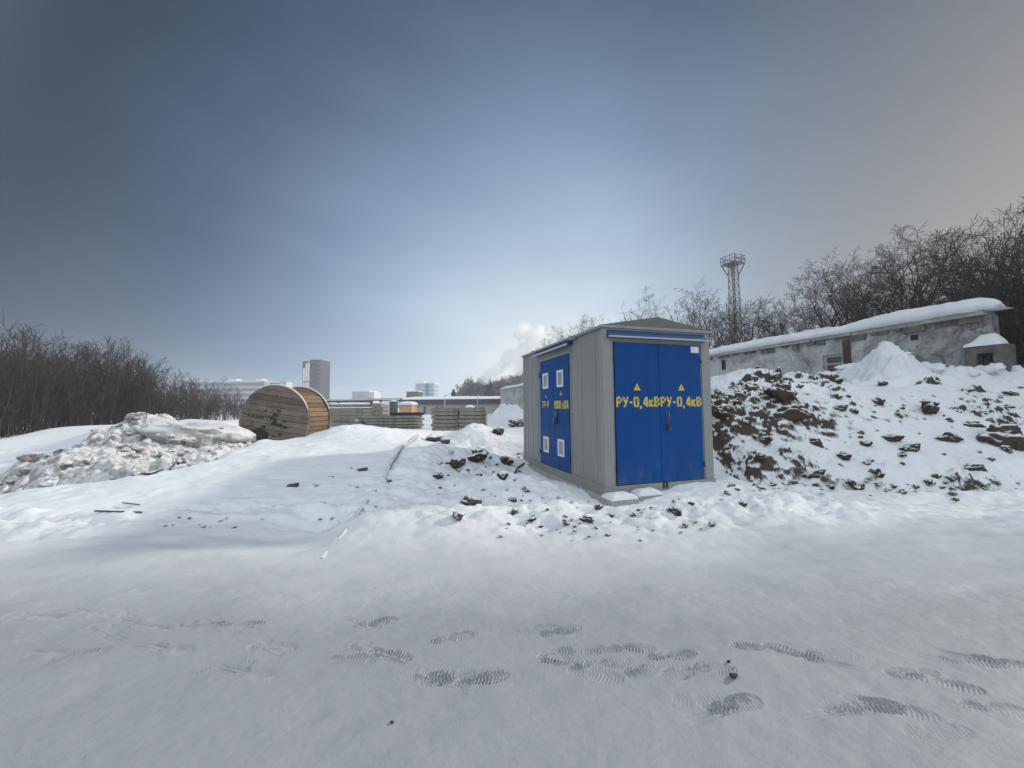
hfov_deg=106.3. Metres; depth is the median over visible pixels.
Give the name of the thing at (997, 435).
earth clod
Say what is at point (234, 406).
bare shrub
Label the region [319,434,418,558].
hose
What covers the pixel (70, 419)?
bare shrub
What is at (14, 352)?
bare shrub
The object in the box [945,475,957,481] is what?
earth clod
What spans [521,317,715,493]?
transformer kiosk
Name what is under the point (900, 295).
bare tree
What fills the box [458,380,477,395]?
frosted tree
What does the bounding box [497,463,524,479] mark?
bent strip
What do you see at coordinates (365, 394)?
grey block
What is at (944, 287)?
bare tree
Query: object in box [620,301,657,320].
bare tree
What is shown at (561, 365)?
door
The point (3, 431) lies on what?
bare shrub
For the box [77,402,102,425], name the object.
bare shrub
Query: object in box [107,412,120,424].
bare shrub
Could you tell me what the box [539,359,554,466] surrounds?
door
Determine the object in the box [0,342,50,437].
bare shrub
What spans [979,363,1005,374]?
snow lump
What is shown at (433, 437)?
stone
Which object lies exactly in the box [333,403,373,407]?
shed
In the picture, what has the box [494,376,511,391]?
frosted tree
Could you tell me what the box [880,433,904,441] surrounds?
earth clod
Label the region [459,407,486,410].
concrete slab
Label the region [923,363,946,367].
snow lump
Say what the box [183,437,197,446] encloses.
snow lump
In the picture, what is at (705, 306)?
bare tree
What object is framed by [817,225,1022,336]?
bare tree
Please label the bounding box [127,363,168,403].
bare shrub
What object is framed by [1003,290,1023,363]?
dense tree
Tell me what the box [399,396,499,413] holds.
warehouse
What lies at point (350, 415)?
concrete slab
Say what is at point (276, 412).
cable reel
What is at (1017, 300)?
bare tree
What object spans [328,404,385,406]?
concrete slab
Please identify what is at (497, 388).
frosted tree
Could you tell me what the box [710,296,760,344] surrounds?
bare tree
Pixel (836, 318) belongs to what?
bare tree
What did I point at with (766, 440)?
earth clod
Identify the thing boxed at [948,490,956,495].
earth crumb
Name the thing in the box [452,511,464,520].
stone
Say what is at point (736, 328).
bare tree
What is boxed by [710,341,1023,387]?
snow bank
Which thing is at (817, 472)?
earth clod
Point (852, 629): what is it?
ground
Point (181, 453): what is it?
snow lump
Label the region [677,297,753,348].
bare tree
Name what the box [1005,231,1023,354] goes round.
bare tree
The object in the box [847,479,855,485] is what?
earth crumb
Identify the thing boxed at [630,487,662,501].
concrete block
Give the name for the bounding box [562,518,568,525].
stone
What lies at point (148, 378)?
bare shrub
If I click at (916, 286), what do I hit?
bare tree
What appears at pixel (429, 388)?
white high rise
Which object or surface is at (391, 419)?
concrete slab
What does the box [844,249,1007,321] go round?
bare tree
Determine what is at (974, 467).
earth clod
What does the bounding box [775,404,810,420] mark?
earth clod
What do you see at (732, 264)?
floodlight mast
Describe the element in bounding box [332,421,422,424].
concrete slab
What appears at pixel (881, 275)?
bare tree
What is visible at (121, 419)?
bare shrub
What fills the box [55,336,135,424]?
bare shrub
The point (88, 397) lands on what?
bare shrub
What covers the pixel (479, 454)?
stone
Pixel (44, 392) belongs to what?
bare shrub
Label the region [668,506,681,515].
stone
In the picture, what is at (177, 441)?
snow lump
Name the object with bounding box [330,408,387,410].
concrete slab
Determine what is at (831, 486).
earth crumb
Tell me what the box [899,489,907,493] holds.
earth crumb
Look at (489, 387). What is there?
pine tree
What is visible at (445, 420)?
concrete slab
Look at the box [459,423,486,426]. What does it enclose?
concrete slab
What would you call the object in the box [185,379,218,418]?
bare shrub
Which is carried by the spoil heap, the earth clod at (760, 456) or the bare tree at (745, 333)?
the earth clod at (760, 456)
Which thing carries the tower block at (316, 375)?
on the ground
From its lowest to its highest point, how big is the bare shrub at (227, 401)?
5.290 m
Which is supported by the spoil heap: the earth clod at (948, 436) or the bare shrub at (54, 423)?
the earth clod at (948, 436)
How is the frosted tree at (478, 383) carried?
on the ground
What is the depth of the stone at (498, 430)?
11.83 m
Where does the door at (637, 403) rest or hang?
in the transformer kiosk at (617, 406)
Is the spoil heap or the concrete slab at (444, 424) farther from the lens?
the concrete slab at (444, 424)
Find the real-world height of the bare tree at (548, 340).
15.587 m
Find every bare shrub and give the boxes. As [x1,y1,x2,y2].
[0,308,99,430]
[0,324,66,421]
[0,329,62,436]
[0,337,30,403]
[0,339,78,433]
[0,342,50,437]
[0,342,52,418]
[0,343,38,433]
[0,347,88,434]
[0,358,37,420]
[0,363,18,430]
[0,406,24,437]
[1,324,99,433]
[1,332,37,389]
[1,333,66,434]
[9,406,32,435]
[20,412,46,432]
[22,342,115,427]
[23,397,54,430]
[25,345,122,427]
[29,343,72,431]
[37,358,105,426]
[43,345,121,428]
[44,341,141,424]
[45,408,64,428]
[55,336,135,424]
[56,337,140,424]
[59,354,120,424]
[61,404,78,426]
[65,402,95,425]
[75,347,146,424]
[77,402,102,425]
[81,343,140,424]
[82,338,171,407]
[96,362,157,420]
[100,408,114,424]
[102,353,153,424]
[105,361,169,416]
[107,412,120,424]
[111,345,156,421]
[115,408,136,423]
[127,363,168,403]
[128,365,170,413]
[128,369,177,414]
[132,352,189,416]
[145,384,190,418]
[153,369,175,413]
[155,378,189,415]
[157,372,192,420]
[162,378,207,418]
[166,378,204,418]
[174,379,208,419]
[183,403,199,418]
[185,374,219,419]
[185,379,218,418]
[200,377,227,420]
[200,404,215,419]
[205,391,225,419]
[213,383,236,419]
[219,383,245,419]
[231,391,244,417]
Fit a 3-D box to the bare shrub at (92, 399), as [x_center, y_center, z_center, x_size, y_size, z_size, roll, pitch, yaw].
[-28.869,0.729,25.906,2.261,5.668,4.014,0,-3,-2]
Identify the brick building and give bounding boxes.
[499,298,1011,408]
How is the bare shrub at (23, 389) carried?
on the ground
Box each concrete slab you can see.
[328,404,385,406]
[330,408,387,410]
[331,411,387,414]
[331,415,370,416]
[331,415,421,418]
[331,419,357,421]
[331,423,355,426]
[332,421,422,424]
[357,418,424,421]
[370,424,423,426]
[383,427,421,428]
[431,408,458,410]
[431,411,459,414]
[431,415,459,418]
[431,423,458,426]
[432,419,459,422]
[432,426,458,430]
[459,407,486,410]
[459,415,487,418]
[459,418,486,422]
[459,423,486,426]
[460,411,487,414]
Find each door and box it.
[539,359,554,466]
[552,354,570,472]
[614,342,661,484]
[658,344,704,481]
[980,355,989,365]
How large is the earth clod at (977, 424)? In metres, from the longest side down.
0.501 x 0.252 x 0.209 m
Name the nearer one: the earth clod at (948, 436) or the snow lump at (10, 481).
the snow lump at (10, 481)
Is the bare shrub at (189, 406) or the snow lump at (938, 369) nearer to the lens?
the snow lump at (938, 369)
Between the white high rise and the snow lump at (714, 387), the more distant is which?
the white high rise
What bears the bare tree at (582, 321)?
on the ground
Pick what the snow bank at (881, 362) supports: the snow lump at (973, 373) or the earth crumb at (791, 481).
the snow lump at (973, 373)
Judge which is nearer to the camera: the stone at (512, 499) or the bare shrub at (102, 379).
the stone at (512, 499)
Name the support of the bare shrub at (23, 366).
on the ground
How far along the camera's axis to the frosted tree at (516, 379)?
147.54 m
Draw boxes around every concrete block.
[527,464,540,472]
[539,469,568,481]
[565,481,601,502]
[601,491,638,506]
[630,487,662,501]
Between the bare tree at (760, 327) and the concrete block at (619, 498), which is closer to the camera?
the concrete block at (619, 498)
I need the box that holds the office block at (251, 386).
[188,379,292,410]
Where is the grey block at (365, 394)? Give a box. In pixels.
[352,391,380,403]
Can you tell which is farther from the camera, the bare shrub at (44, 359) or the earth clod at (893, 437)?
the bare shrub at (44, 359)
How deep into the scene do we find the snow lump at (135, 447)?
8.85 m
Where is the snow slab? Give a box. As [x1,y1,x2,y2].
[135,416,256,447]
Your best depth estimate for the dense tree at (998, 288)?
14.72 m
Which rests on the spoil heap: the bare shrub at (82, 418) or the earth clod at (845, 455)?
the earth clod at (845, 455)
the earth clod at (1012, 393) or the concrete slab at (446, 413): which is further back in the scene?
the concrete slab at (446, 413)
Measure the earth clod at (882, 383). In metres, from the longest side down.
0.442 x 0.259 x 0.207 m
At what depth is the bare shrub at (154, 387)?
31.98 m
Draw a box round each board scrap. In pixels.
[287,483,298,486]
[358,467,367,471]
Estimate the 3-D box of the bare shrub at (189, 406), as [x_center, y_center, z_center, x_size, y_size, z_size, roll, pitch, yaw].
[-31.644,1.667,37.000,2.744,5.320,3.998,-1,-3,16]
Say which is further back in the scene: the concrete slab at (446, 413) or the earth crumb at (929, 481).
the concrete slab at (446, 413)
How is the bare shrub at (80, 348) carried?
on the ground
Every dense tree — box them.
[917,222,1023,367]
[918,239,1023,357]
[949,248,1023,360]
[956,232,1023,364]
[986,274,1023,365]
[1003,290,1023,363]
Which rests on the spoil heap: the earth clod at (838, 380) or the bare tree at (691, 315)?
the earth clod at (838, 380)
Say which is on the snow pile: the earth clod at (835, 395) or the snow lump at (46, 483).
the snow lump at (46, 483)
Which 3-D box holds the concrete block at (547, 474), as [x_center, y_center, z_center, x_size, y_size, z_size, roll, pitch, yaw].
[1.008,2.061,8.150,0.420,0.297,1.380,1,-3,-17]
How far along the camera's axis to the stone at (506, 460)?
9.16 m
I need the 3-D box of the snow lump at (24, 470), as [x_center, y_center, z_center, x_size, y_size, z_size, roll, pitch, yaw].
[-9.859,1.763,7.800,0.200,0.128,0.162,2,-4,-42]
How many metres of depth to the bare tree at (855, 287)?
24.17 m
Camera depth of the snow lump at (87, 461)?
8.01 m
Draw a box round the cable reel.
[239,384,330,442]
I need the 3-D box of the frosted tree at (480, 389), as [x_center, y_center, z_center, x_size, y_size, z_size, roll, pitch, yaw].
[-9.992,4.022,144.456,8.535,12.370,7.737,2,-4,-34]
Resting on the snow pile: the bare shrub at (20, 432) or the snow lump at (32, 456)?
the snow lump at (32, 456)
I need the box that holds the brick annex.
[963,333,1016,371]
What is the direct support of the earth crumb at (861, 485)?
on the spoil heap
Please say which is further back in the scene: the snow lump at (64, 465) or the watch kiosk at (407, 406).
the watch kiosk at (407, 406)
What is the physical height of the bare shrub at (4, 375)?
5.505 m
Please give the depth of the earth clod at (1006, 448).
8.04 m
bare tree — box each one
[537,326,588,348]
[537,332,559,348]
[556,314,589,341]
[571,314,610,329]
[617,287,731,345]
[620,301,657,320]
[632,305,667,319]
[664,277,734,348]
[671,301,692,324]
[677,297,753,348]
[696,298,758,347]
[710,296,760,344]
[710,316,770,348]
[713,293,793,346]
[715,310,773,347]
[726,275,827,344]
[736,246,942,341]
[749,260,932,334]
[782,296,824,333]
[783,249,873,332]
[786,272,905,327]
[786,280,873,333]
[809,221,1023,336]
[814,219,1015,326]
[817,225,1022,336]
[831,250,964,314]
[838,225,1023,322]
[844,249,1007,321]
[844,252,946,319]
[858,229,1019,314]
[897,214,1023,350]
[902,196,1023,365]
[903,210,1023,336]
[926,234,1023,339]
[934,210,1023,364]
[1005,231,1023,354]
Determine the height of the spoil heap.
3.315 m
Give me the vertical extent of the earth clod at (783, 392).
0.568 m
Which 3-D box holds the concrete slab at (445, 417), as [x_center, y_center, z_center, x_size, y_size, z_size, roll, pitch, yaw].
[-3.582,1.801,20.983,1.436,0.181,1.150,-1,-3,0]
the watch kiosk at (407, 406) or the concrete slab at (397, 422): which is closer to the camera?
the concrete slab at (397, 422)
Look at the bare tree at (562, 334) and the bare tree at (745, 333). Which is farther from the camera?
the bare tree at (562, 334)
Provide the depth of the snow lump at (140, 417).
9.97 m
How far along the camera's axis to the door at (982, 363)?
12.69 m
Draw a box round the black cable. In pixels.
[138,461,185,474]
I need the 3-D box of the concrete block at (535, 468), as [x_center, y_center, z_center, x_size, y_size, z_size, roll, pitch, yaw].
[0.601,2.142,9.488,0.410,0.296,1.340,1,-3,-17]
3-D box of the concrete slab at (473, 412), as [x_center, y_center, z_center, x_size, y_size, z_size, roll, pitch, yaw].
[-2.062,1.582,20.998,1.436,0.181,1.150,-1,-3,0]
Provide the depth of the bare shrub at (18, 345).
23.92 m
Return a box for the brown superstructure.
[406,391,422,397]
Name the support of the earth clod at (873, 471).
on the spoil heap
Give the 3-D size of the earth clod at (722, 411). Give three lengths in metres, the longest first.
0.450 x 0.413 x 0.315 m
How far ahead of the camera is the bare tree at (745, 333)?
35.47 m
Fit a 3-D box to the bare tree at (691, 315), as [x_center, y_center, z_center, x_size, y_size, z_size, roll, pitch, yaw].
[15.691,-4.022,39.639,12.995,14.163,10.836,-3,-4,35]
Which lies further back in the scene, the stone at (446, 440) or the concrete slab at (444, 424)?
the concrete slab at (444, 424)
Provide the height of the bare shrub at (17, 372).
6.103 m
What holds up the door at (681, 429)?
in the transformer kiosk at (617, 406)
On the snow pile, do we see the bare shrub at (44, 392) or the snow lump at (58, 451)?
the snow lump at (58, 451)
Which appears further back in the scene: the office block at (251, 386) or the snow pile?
the office block at (251, 386)
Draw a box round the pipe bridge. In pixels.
[326,398,401,403]
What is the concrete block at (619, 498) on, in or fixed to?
on the ground
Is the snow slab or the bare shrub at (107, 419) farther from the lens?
the bare shrub at (107, 419)
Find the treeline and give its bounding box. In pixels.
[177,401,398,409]
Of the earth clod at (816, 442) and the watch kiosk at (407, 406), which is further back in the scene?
the watch kiosk at (407, 406)
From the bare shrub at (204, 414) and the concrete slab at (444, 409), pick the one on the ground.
the bare shrub at (204, 414)
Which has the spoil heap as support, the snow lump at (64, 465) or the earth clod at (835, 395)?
the earth clod at (835, 395)
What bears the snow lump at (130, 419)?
on the snow pile
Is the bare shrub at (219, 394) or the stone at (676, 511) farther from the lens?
the bare shrub at (219, 394)
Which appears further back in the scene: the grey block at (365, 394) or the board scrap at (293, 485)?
the grey block at (365, 394)
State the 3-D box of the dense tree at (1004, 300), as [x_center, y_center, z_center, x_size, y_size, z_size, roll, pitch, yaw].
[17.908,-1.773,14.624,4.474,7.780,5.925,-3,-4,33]
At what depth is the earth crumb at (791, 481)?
7.39 m
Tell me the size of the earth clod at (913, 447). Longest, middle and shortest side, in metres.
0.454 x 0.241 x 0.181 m
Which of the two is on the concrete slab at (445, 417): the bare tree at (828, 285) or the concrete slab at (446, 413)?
the concrete slab at (446, 413)
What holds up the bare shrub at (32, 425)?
on the ground
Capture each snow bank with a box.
[488,403,522,418]
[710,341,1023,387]
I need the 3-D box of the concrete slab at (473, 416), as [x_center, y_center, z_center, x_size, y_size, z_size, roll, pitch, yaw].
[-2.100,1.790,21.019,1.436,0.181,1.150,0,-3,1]
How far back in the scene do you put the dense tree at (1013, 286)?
13.66 m
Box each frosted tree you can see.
[456,384,480,395]
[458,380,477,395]
[459,376,478,395]
[470,380,488,395]
[472,379,493,395]
[492,379,504,395]
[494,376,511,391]
[507,371,522,385]
[508,373,522,384]
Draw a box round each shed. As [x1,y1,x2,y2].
[329,407,370,411]
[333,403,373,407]
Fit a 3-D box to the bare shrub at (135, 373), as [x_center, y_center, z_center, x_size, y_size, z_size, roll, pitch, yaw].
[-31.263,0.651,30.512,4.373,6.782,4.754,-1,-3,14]
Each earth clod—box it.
[712,403,731,419]
[730,397,741,404]
[755,452,766,461]
[759,435,773,444]
[761,382,795,401]
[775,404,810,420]
[802,468,825,478]
[809,437,823,447]
[831,393,842,398]
[832,403,847,411]
[834,378,842,383]
[835,451,851,460]
[849,408,858,413]
[860,440,872,446]
[867,469,877,473]
[871,396,885,405]
[875,468,885,477]
[878,380,888,385]
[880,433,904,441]
[898,451,906,456]
[899,442,920,451]
[921,398,939,413]
[930,473,941,478]
[933,431,963,442]
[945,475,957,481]
[963,421,985,427]
[964,463,987,471]
[976,423,1023,450]
[999,445,1012,452]
[1002,391,1019,395]
[1003,404,1016,407]
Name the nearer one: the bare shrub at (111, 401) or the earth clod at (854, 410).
the earth clod at (854, 410)
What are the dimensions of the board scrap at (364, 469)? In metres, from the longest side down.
0.160 x 0.100 x 0.040 m
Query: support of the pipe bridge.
on the ground
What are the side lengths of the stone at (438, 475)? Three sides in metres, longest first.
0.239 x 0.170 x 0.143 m
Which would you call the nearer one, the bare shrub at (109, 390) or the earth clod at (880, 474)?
the earth clod at (880, 474)
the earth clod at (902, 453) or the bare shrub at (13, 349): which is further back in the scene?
the bare shrub at (13, 349)
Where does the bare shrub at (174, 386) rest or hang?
on the ground
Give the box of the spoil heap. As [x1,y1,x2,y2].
[711,367,1023,491]
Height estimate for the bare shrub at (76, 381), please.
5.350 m
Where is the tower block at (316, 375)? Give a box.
[302,360,329,403]
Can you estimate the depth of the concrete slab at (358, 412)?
28.89 m
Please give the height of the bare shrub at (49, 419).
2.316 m
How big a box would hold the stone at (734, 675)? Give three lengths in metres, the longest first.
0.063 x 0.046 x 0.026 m
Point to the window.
(830, 361)
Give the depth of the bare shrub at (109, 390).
26.42 m
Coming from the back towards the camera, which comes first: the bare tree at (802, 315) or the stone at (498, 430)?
the bare tree at (802, 315)
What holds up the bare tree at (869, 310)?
on the ground
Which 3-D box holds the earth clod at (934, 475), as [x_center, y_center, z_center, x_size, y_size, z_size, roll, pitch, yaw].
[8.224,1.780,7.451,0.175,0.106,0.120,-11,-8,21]
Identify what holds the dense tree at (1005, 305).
on the ground
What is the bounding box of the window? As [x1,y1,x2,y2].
[824,353,842,371]
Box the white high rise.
[414,381,438,396]
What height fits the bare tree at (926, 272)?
10.721 m
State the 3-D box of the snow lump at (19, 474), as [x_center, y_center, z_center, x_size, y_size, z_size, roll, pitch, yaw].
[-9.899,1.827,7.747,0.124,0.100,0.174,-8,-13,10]
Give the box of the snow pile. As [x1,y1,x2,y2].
[0,414,251,494]
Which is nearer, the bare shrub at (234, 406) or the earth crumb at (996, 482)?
the earth crumb at (996, 482)
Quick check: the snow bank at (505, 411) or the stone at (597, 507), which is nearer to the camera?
the stone at (597, 507)
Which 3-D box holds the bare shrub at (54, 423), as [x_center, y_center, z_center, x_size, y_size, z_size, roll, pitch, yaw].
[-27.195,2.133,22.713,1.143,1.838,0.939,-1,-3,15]
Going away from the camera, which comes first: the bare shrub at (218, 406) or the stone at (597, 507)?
the stone at (597, 507)
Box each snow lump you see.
[4,478,14,483]
[16,451,43,461]
[16,472,26,476]
[18,467,31,472]
[37,480,52,487]
[53,449,63,453]
[53,461,72,469]
[82,458,90,464]
[125,412,145,421]
[127,444,146,451]
[129,415,146,420]
[156,452,169,456]
[169,437,188,444]
[177,452,185,455]
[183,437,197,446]
[711,383,722,393]
[834,364,847,369]
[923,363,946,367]
[924,364,945,373]
[965,371,981,376]
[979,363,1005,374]
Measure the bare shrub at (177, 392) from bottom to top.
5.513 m
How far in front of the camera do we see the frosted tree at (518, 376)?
147.04 m
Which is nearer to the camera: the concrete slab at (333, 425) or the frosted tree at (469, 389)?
the concrete slab at (333, 425)
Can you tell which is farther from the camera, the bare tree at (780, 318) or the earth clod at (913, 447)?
the bare tree at (780, 318)
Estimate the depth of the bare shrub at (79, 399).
23.84 m
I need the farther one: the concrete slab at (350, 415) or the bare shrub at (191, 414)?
the bare shrub at (191, 414)
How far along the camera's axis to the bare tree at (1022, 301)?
16.72 m
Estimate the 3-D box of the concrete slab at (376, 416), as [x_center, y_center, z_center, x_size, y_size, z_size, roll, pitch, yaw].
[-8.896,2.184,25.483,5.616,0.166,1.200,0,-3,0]
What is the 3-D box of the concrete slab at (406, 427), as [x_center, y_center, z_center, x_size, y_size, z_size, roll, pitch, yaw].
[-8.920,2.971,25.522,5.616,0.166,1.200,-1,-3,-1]
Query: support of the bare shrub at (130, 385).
on the ground
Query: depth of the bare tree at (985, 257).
18.42 m
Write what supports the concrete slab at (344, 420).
on the ground
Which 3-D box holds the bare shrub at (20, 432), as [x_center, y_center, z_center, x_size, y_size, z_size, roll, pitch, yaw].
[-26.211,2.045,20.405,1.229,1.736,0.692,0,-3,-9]
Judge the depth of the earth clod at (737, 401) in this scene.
9.36 m
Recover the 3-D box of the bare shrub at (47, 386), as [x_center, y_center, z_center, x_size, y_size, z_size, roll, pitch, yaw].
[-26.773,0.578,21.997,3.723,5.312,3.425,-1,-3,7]
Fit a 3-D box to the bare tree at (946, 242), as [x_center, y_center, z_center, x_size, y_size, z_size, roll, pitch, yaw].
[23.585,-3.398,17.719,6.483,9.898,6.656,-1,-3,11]
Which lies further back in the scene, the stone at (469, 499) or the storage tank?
the storage tank
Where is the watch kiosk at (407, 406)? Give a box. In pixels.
[398,401,417,411]
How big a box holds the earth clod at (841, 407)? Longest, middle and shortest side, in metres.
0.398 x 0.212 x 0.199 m
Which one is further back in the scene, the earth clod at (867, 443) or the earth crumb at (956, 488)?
the earth clod at (867, 443)
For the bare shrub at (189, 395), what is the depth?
39.05 m
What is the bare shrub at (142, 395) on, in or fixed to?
on the ground
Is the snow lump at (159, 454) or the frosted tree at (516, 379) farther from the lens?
the frosted tree at (516, 379)
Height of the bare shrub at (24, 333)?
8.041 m
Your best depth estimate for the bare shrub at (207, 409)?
41.26 m
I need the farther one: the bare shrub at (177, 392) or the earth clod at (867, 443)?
the bare shrub at (177, 392)
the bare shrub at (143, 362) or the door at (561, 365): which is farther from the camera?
the bare shrub at (143, 362)
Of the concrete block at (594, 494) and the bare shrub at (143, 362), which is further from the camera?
the bare shrub at (143, 362)
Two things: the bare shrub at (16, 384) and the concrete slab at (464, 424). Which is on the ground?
the bare shrub at (16, 384)
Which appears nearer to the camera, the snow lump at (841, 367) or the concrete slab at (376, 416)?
the snow lump at (841, 367)
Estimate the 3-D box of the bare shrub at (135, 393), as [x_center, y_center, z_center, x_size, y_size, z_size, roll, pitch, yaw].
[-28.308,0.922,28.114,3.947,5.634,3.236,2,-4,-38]
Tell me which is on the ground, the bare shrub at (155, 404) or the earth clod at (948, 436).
the bare shrub at (155, 404)
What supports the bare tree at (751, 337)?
on the ground
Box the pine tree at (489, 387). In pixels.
[484,378,495,395]
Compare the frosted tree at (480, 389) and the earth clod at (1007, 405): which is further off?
the frosted tree at (480, 389)
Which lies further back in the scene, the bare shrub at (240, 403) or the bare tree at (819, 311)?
the bare shrub at (240, 403)
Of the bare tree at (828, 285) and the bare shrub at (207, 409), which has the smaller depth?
the bare tree at (828, 285)
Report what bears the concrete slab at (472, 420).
on the concrete slab at (464, 424)
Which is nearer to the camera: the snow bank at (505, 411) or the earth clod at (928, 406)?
the earth clod at (928, 406)
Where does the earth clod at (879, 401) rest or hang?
on the spoil heap
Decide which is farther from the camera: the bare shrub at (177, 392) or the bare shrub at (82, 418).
the bare shrub at (177, 392)
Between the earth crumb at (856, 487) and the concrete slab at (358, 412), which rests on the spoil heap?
the earth crumb at (856, 487)
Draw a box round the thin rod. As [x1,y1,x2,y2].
[94,510,141,512]
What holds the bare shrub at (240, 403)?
on the ground
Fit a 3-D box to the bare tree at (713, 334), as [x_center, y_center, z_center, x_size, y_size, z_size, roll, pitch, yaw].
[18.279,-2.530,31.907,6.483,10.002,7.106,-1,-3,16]
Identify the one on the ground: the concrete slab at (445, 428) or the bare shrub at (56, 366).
the bare shrub at (56, 366)
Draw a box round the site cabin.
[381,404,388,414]
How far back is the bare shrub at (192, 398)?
40.45 m
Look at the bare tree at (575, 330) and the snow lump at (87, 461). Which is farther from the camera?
the bare tree at (575, 330)
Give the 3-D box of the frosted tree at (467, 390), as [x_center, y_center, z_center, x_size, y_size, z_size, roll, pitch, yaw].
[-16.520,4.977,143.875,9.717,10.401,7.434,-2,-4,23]
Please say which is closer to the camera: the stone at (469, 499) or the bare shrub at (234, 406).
the stone at (469, 499)
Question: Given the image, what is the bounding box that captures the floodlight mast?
[720,253,744,343]
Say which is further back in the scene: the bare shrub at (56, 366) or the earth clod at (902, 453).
the bare shrub at (56, 366)
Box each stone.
[426,433,442,441]
[432,471,443,478]
[439,436,449,443]
[449,456,465,468]
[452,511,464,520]
[460,492,481,505]
[467,446,488,461]
[492,427,503,434]
[500,455,513,464]
[508,496,516,501]
[527,514,535,522]
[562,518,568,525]
[579,513,593,523]
[594,504,603,509]
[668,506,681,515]
[729,673,737,678]
[738,499,747,506]
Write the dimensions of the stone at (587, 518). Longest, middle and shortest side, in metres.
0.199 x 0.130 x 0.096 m
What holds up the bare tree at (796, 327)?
on the ground
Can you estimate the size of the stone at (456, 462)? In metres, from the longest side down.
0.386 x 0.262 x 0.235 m
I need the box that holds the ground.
[0,373,1023,767]
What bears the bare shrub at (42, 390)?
on the ground
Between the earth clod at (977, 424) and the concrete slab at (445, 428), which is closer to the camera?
the earth clod at (977, 424)
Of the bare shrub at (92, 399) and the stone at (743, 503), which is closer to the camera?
the stone at (743, 503)
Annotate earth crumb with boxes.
[787,479,797,484]
[828,484,835,489]
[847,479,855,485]
[850,484,860,489]
[857,482,864,489]
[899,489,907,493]
[923,478,935,484]
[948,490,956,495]
[949,485,959,490]
[993,479,1001,484]
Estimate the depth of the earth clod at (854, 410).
9.16 m
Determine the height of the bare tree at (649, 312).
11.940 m
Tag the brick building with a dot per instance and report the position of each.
(944, 333)
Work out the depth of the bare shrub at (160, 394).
34.01 m
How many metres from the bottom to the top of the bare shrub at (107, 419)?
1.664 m
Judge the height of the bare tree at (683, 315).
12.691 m
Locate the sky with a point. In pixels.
(395, 195)
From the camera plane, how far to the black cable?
7.26 m
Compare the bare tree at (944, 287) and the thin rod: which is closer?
the thin rod
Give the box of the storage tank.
[389,400,397,412]
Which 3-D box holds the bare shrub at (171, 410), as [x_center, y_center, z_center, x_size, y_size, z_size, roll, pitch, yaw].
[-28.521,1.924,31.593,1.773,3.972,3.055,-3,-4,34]
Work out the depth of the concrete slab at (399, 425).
24.92 m
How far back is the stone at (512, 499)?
5.65 m
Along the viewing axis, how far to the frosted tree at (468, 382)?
147.38 m
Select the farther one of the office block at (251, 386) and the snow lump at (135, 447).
the office block at (251, 386)
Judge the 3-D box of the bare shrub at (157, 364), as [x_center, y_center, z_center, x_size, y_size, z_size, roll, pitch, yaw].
[-31.202,0.159,31.135,3.607,8.078,6.214,-1,-3,17]
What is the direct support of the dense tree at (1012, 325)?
on the ground
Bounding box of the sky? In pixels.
[0,0,1023,404]
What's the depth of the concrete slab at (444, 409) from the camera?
20.44 m
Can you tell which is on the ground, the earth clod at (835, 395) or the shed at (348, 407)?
the shed at (348, 407)

